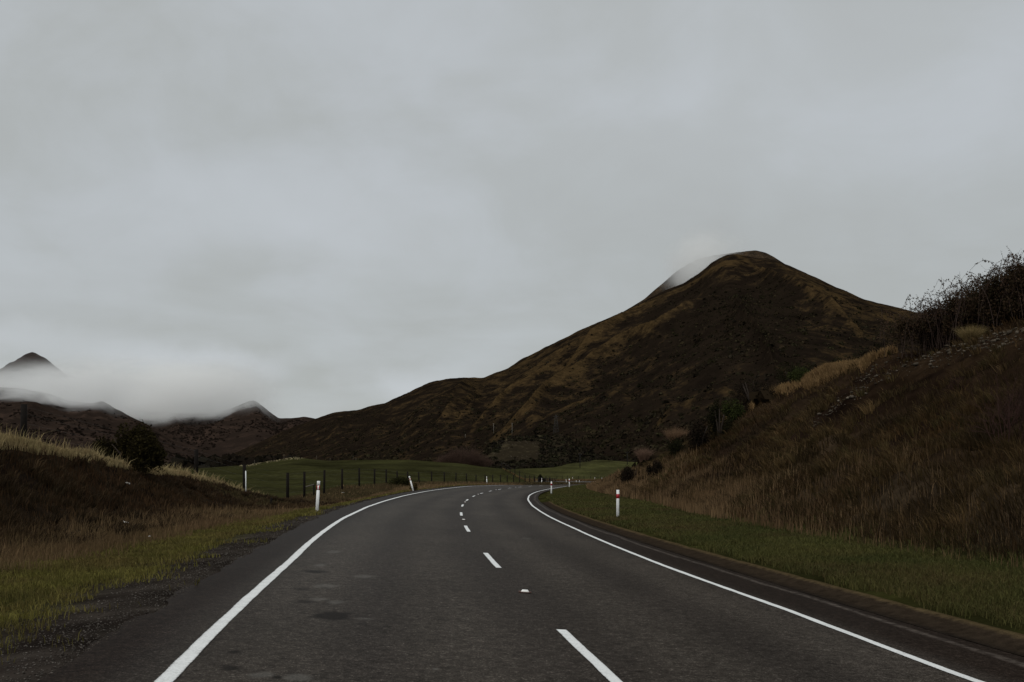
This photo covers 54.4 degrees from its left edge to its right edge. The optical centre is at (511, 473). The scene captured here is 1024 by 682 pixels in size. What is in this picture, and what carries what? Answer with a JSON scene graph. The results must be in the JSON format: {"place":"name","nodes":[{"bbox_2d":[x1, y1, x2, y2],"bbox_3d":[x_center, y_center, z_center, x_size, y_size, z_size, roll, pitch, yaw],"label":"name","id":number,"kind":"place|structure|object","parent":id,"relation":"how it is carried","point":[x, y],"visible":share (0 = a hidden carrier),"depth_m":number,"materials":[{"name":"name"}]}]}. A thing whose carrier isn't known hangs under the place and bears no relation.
{"place":"outdoors","nodes":[
{"label":"outdoors","id":0,"kind":"place"},
{"bbox_2d":[0,352,120,408],"bbox_3d":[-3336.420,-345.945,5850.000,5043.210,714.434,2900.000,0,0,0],"label":"mountain","id":1,"kind":"structure","parent":0,"point":[32,371],"depth_m":5544.01,"materials":[{"name":"white"}]},
{"bbox_2d":[0,387,211,466],"bbox_3d":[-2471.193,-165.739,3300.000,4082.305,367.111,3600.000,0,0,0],"label":"hill","id":2,"kind":"structure","parent":0,"point":[38,401],"depth_m":2693.59,"materials":[{"name":"brown plant"}]},
{"bbox_2d":[0,394,202,462],"bbox_3d":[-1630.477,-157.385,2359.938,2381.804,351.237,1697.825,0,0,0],"label":"scrub","id":3,"kind":"object","parent":2,"relation":"on","point":[68,427],"visible":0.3,"depth_m":2427.39,"materials":[{"name":"brown plant"}]},
{"bbox_2d":[0,502,359,681],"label":"gravel","id":4,"kind":"structure","parent":0,"point":[123,615],"depth_m":9.65,"materials":[{"name":"stone"}]},
{"bbox_2d":[61,393,314,456],"bbox_3d":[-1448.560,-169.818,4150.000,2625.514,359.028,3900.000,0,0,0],"label":"hill","id":5,"kind":"structure","parent":0,"point":[232,443],"depth_m":3552.32,"materials":[{"name":"brown plant"}]},
{"bbox_2d":[128,403,306,455],"bbox_3d":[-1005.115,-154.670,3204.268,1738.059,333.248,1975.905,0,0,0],"label":"scrub","id":6,"kind":"object","parent":5,"relation":"on","point":[221,432],"visible":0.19,"depth_m":3373.82,"materials":[{"name":"brown plant"}]},
{"bbox_2d":[0,318,1023,681],"bbox_3d":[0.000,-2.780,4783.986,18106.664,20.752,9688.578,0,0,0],"label":"ground","id":7,"kind":"structure","parent":0,"point":[262,478],"depth_m":31.54,"materials":[{"name":"brown plant"}]},
{"bbox_2d":[92,419,168,472],"bbox_3d":[-13.537,-0.943,35.625,2.908,2.077,2.403,0,0,22],"label":"shrub","id":8,"kind":"object","parent":7,"relation":"on","point":[142,447],"visible":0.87,"depth_m":35.17,"materials":[{"name":"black plant"}]},
{"bbox_2d":[0,422,268,493],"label":"golden grass","id":9,"kind":"structure","parent":7,"relation":"on","point":[15,439],"depth_m":30.34,"materials":[{"name":"beige plant"}]},
{"bbox_2d":[164,453,293,468],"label":"scrub","id":10,"kind":"object","parent":7,"relation":"on","point":[214,460],"visible":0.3,"depth_m":304.94,"materials":[{"name":"green plant"}]},
{"bbox_2d":[0,484,484,664],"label":"short grass","id":11,"kind":"structure","parent":7,"relation":"on","point":[177,548],"depth_m":13.91,"materials":[{"name":"green plant"}]},
{"bbox_2d":[0,441,522,571],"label":"long dry grass","id":12,"kind":"structure","parent":7,"relation":"on","point":[22,553],"depth_m":24.42,"materials":[{"name":"brown plant"}]},
{"bbox_2d":[240,457,302,466],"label":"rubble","id":13,"kind":"object","parent":7,"relation":"on","point":[297,458],"visible":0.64,"depth_m":265.61,"materials":[{"name":"stone"}]},
{"bbox_2d":[20,404,555,498],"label":"post and wire fence","id":14,"kind":"object","parent":7,"relation":"on","point":[23,422],"visible":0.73,"depth_m":59.93,"materials":[{"name":"grey wood"}]},
{"bbox_2d":[316,481,319,510],"bbox_3d":[-6.736,0.874,34.500,0.107,1.260,0.050,3,0,0],"label":"marker post","id":15,"kind":"object","parent":7,"relation":"on","point":[317,495],"visible":0.94,"depth_m":34.48,"materials":[{"name":"white plastic"}]},
{"bbox_2d":[195,476,586,504],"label":"fence foot grass","id":16,"kind":"structure","parent":7,"relation":"on","point":[337,490],"depth_m":72.03,"materials":[{"name":"plant"}]},
{"bbox_2d":[387,475,408,485],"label":"shrub","id":17,"kind":"object","parent":7,"relation":"on","point":[398,480],"visible":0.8,"depth_m":86.35,"materials":[{"name":"green plant"}]},
{"bbox_2d":[409,483,417,489],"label":"shrub","id":18,"kind":"object","parent":7,"relation":"on","point":[415,485],"visible":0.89,"depth_m":76.92,"materials":[{"name":"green plant"}]},
{"bbox_2d":[436,448,463,463],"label":"willow thicket","id":19,"kind":"object","parent":7,"relation":"on","point":[445,459],"visible":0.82,"depth_m":429.28,"materials":[{"name":"plant"}]},
{"bbox_2d":[440,443,482,464],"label":"willow thicket","id":20,"kind":"object","parent":7,"relation":"on","point":[463,457],"visible":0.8,"depth_m":429.46,"materials":[{"name":"plant"}]},
{"bbox_2d":[294,455,637,461],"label":"scrub","id":21,"kind":"object","parent":7,"relation":"on","point":[624,460],"depth_m":610.75,"materials":[{"name":"green plant"}]},
{"bbox_2d":[465,448,494,466],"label":"willow thicket","id":22,"kind":"object","parent":7,"relation":"on","point":[483,461],"visible":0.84,"depth_m":429.55,"materials":[{"name":"plant"}]},
{"bbox_2d":[502,468,536,481],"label":"fence line grass","id":23,"kind":"structure","parent":7,"relation":"on","point":[516,475],"depth_m":240.26,"materials":[{"name":"green plant"}]},
{"bbox_2d":[486,457,615,468],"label":"scrub","id":24,"kind":"object","parent":7,"relation":"on","point":[554,464],"visible":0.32,"depth_m":468.34,"materials":[{"name":"green plant"}]},
{"bbox_2d":[524,478,598,480],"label":"verge grass","id":25,"kind":"structure","parent":7,"relation":"on","point":[566,479],"depth_m":268.60,"materials":[{"name":"plant"}]},
{"bbox_2d":[616,490,618,515],"bbox_3d":[3.953,1.224,37.198,0.113,1.260,0.052,0,0,0],"label":"marker post","id":26,"kind":"object","parent":7,"relation":"on","point":[617,502],"visible":0.88,"depth_m":37.18,"materials":[{"name":"white plastic"}]},
{"bbox_2d":[618,465,636,484],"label":"shrub","id":27,"kind":"object","parent":7,"relation":"on","point":[626,473],"visible":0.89,"depth_m":74.08,"materials":[{"name":"green plant"}]},
{"bbox_2d":[633,447,653,463],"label":"tussock","id":28,"kind":"object","parent":7,"relation":"on","point":[642,455],"visible":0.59,"depth_m":99.08,"materials":[{"name":"brown plant"}]},
{"bbox_2d":[646,459,662,476],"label":"shrub","id":29,"kind":"object","parent":7,"relation":"on","point":[655,467],"visible":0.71,"depth_m":63.73,"materials":[{"name":"green plant"}]},
{"bbox_2d":[661,427,689,442],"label":"tussock","id":30,"kind":"object","parent":7,"relation":"on","point":[675,433],"visible":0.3,"depth_m":103.69,"materials":[{"name":"brown plant"}]},
{"bbox_2d":[666,437,687,455],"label":"shrub","id":31,"kind":"object","parent":7,"relation":"on","point":[674,446],"visible":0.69,"depth_m":68.17,"materials":[{"name":"green plant"}]},
{"bbox_2d":[687,410,712,450],"bbox_3d":[11.582,-2.574,61.400,1.608,2.714,2.267,0,0,13],"label":"shrub","id":32,"kind":"object","parent":7,"relation":"on","point":[698,434],"visible":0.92,"depth_m":61.18,"materials":[{"name":"green plant"}]},
{"bbox_2d":[632,390,775,466],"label":"scrub","id":33,"kind":"object","parent":7,"relation":"on","point":[758,397],"visible":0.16,"depth_m":67.75,"materials":[{"name":"green plant"}]},
{"bbox_2d":[706,399,732,437],"bbox_3d":[13.006,-3.324,62.225,1.745,2.787,1.246,0,0,25],"label":"shrub","id":34,"kind":"object","parent":7,"relation":"on","point":[715,420],"visible":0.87,"depth_m":62.07,"materials":[{"name":"green plant"}]},
{"bbox_2d":[721,398,745,422],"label":"shrub","id":35,"kind":"object","parent":7,"relation":"on","point":[733,411],"visible":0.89,"depth_m":64.89,"materials":[{"name":"green plant"}]},
{"bbox_2d":[731,376,775,403],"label":"shrub","id":36,"kind":"object","parent":7,"relation":"on","point":[743,388],"visible":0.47,"depth_m":68.28,"materials":[{"name":"green plant"}]},
{"bbox_2d":[545,484,1023,630],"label":"short grass","id":37,"kind":"structure","parent":7,"relation":"on","point":[759,541],"depth_m":18.95,"materials":[{"name":"green plant"}]},
{"bbox_2d":[773,361,813,384],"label":"shrub","id":38,"kind":"object","parent":7,"relation":"on","point":[787,371],"visible":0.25,"depth_m":70.24,"materials":[{"name":"green plant"}]},
{"bbox_2d":[786,366,809,382],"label":"shrub","id":39,"kind":"object","parent":7,"relation":"on","point":[796,373],"visible":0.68,"depth_m":66.06,"materials":[{"name":"green plant"}]},
{"bbox_2d":[586,430,1023,567],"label":"tall dry grass","id":40,"kind":"structure","parent":7,"relation":"on","point":[602,487],"depth_m":34.81,"materials":[{"name":"brown plant"}]},
{"bbox_2d":[592,315,1023,558],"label":"bank grass","id":41,"kind":"structure","parent":7,"relation":"on","point":[956,443],"depth_m":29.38,"materials":[{"name":"brown plant"}]},
{"bbox_2d":[721,344,898,421],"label":"golden grass","id":42,"kind":"structure","parent":7,"relation":"on","point":[824,371],"depth_m":60.99,"materials":[{"name":"beige plant"}]},
{"bbox_2d":[832,347,867,363],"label":"shrub","id":43,"kind":"object","parent":7,"relation":"on","point":[838,359],"visible":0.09,"depth_m":66.66,"materials":[{"name":"green plant"}]},
{"bbox_2d":[860,339,898,357],"bbox_3d":[22.607,-7.349,60.821,2.452,1.823,1.690,0,0,-27],"label":"shrub","id":44,"kind":"object","parent":7,"relation":"on","point":[877,348],"visible":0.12,"depth_m":60.66,"materials":[{"name":"green plant"}]},
{"bbox_2d":[813,323,1023,426],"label":"scree","id":45,"kind":"structure","parent":7,"relation":"on","point":[949,352],"depth_m":43.69,"materials":[{"name":"stone"}]},
{"bbox_2d":[874,294,963,358],"bbox_3d":[23.866,-8.267,55.103,7.189,3.837,4.244,0,0,21],"label":"bramble bush","id":46,"kind":"object","parent":7,"relation":"on","point":[906,326],"visible":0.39,"depth_m":55.19,"materials":[{"name":"black plant"}]},
{"bbox_2d":[895,276,990,350],"bbox_3d":[23.869,-8.708,53.669,5.965,3.905,4.654,0,0,0],"label":"bramble bush","id":47,"kind":"object","parent":7,"relation":"on","point":[931,325],"visible":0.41,"depth_m":53.49,"materials":[{"name":"black plant"}]},
{"bbox_2d":[953,325,987,342],"bbox_3d":[20.528,-6.199,44.546,2.026,1.164,1.997,0,0,0],"label":"tussock","id":48,"kind":"object","parent":7,"relation":"on","point":[970,331],"visible":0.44,"depth_m":44.28,"materials":[{"name":"beige plant"}]},
{"bbox_2d":[932,251,1009,338],"bbox_3d":[25.122,-9.253,52.437,5.762,4.337,4.586,0,0,0],"label":"bramble bush","id":49,"kind":"object","parent":7,"relation":"on","point":[951,308],"visible":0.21,"depth_m":52.20,"materials":[{"name":"brown plant"}]},
{"bbox_2d":[948,261,1023,330],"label":"bramble bush","id":50,"kind":"object","parent":7,"relation":"on","point":[985,295],"visible":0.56,"depth_m":50.21,"materials":[{"name":"black plant"}]},
{"bbox_2d":[956,364,1023,443],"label":"bare shrub","id":51,"kind":"object","parent":7,"relation":"on","point":[1008,416],"visible":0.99,"depth_m":24.51,"materials":[{"name":"brown plant"}]},
{"bbox_2d":[973,246,1023,318],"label":"bramble bush","id":52,"kind":"object","parent":7,"relation":"on","point":[1017,285],"visible":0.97,"depth_m":49.08,"materials":[{"name":"brown plant"}]},
{"bbox_2d":[0,0,1023,418],"label":"sky","id":53,"kind":"structure","parent":0,"point":[315,209],"materials":[{"name":"grey"}]},
{"bbox_2d":[35,481,1023,681],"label":"road","id":54,"kind":"structure","parent":0,"point":[427,585],"depth_m":10.29,"materials":[{"name":"grey asphalt"}]},
{"bbox_2d":[519,589,530,592],"bbox_3d":[0.165,1.484,12.614,0.160,0.029,0.130,3,0,0],"label":"road stud","id":55,"kind":"object","parent":54,"relation":"on","point":[524,591],"visible":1,"depth_m":12.57,"materials":[{"name":"white plastic"}]},
{"bbox_2d":[541,501,1023,656],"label":"kerb","id":56,"kind":"structure","parent":54,"relation":"on","point":[1008,641],"depth_m":13.92,"materials":[{"name":"concrete"}]},
{"bbox_2d":[483,435,595,465],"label":"hill","id":57,"kind":"structure","parent":0,"point":[519,449],"depth_m":551.23,"materials":[{"name":"plant"}]},
{"bbox_2d":[474,433,606,466],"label":"scrub","id":58,"kind":"object","parent":57,"relation":"on","point":[585,452],"visible":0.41,"depth_m":550.29,"materials":[{"name":"brown plant"}]},
{"bbox_2d":[235,254,921,461],"bbox_3d":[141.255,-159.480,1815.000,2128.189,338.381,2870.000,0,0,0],"label":"hill","id":59,"kind":"structure","parent":0,"point":[608,332],"depth_m":1128.68,"materials":[{"name":"brown plant"}]},
{"bbox_2d":[553,416,558,433],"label":"lattice pylon","id":60,"kind":"object","parent":59,"relation":"on","point":[555,426],"visible":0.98,"depth_m":892.98,"materials":[{"name":"metal"}]},
{"bbox_2d":[236,259,919,460],"bbox_3d":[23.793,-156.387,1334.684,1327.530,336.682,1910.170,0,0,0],"label":"scrub","id":61,"kind":"object","parent":59,"relation":"on","point":[623,433],"visible":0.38,"depth_m":1008.32,"materials":[{"name":"brown plant"}]},
{"bbox_2d":[629,250,782,308],"bbox_3d":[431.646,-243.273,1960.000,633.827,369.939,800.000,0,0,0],"label":"cloud","id":62,"kind":"structure","parent":0,"point":[685,273],"depth_m":1923.88,"materials":[{"name":"white"}]}
]}

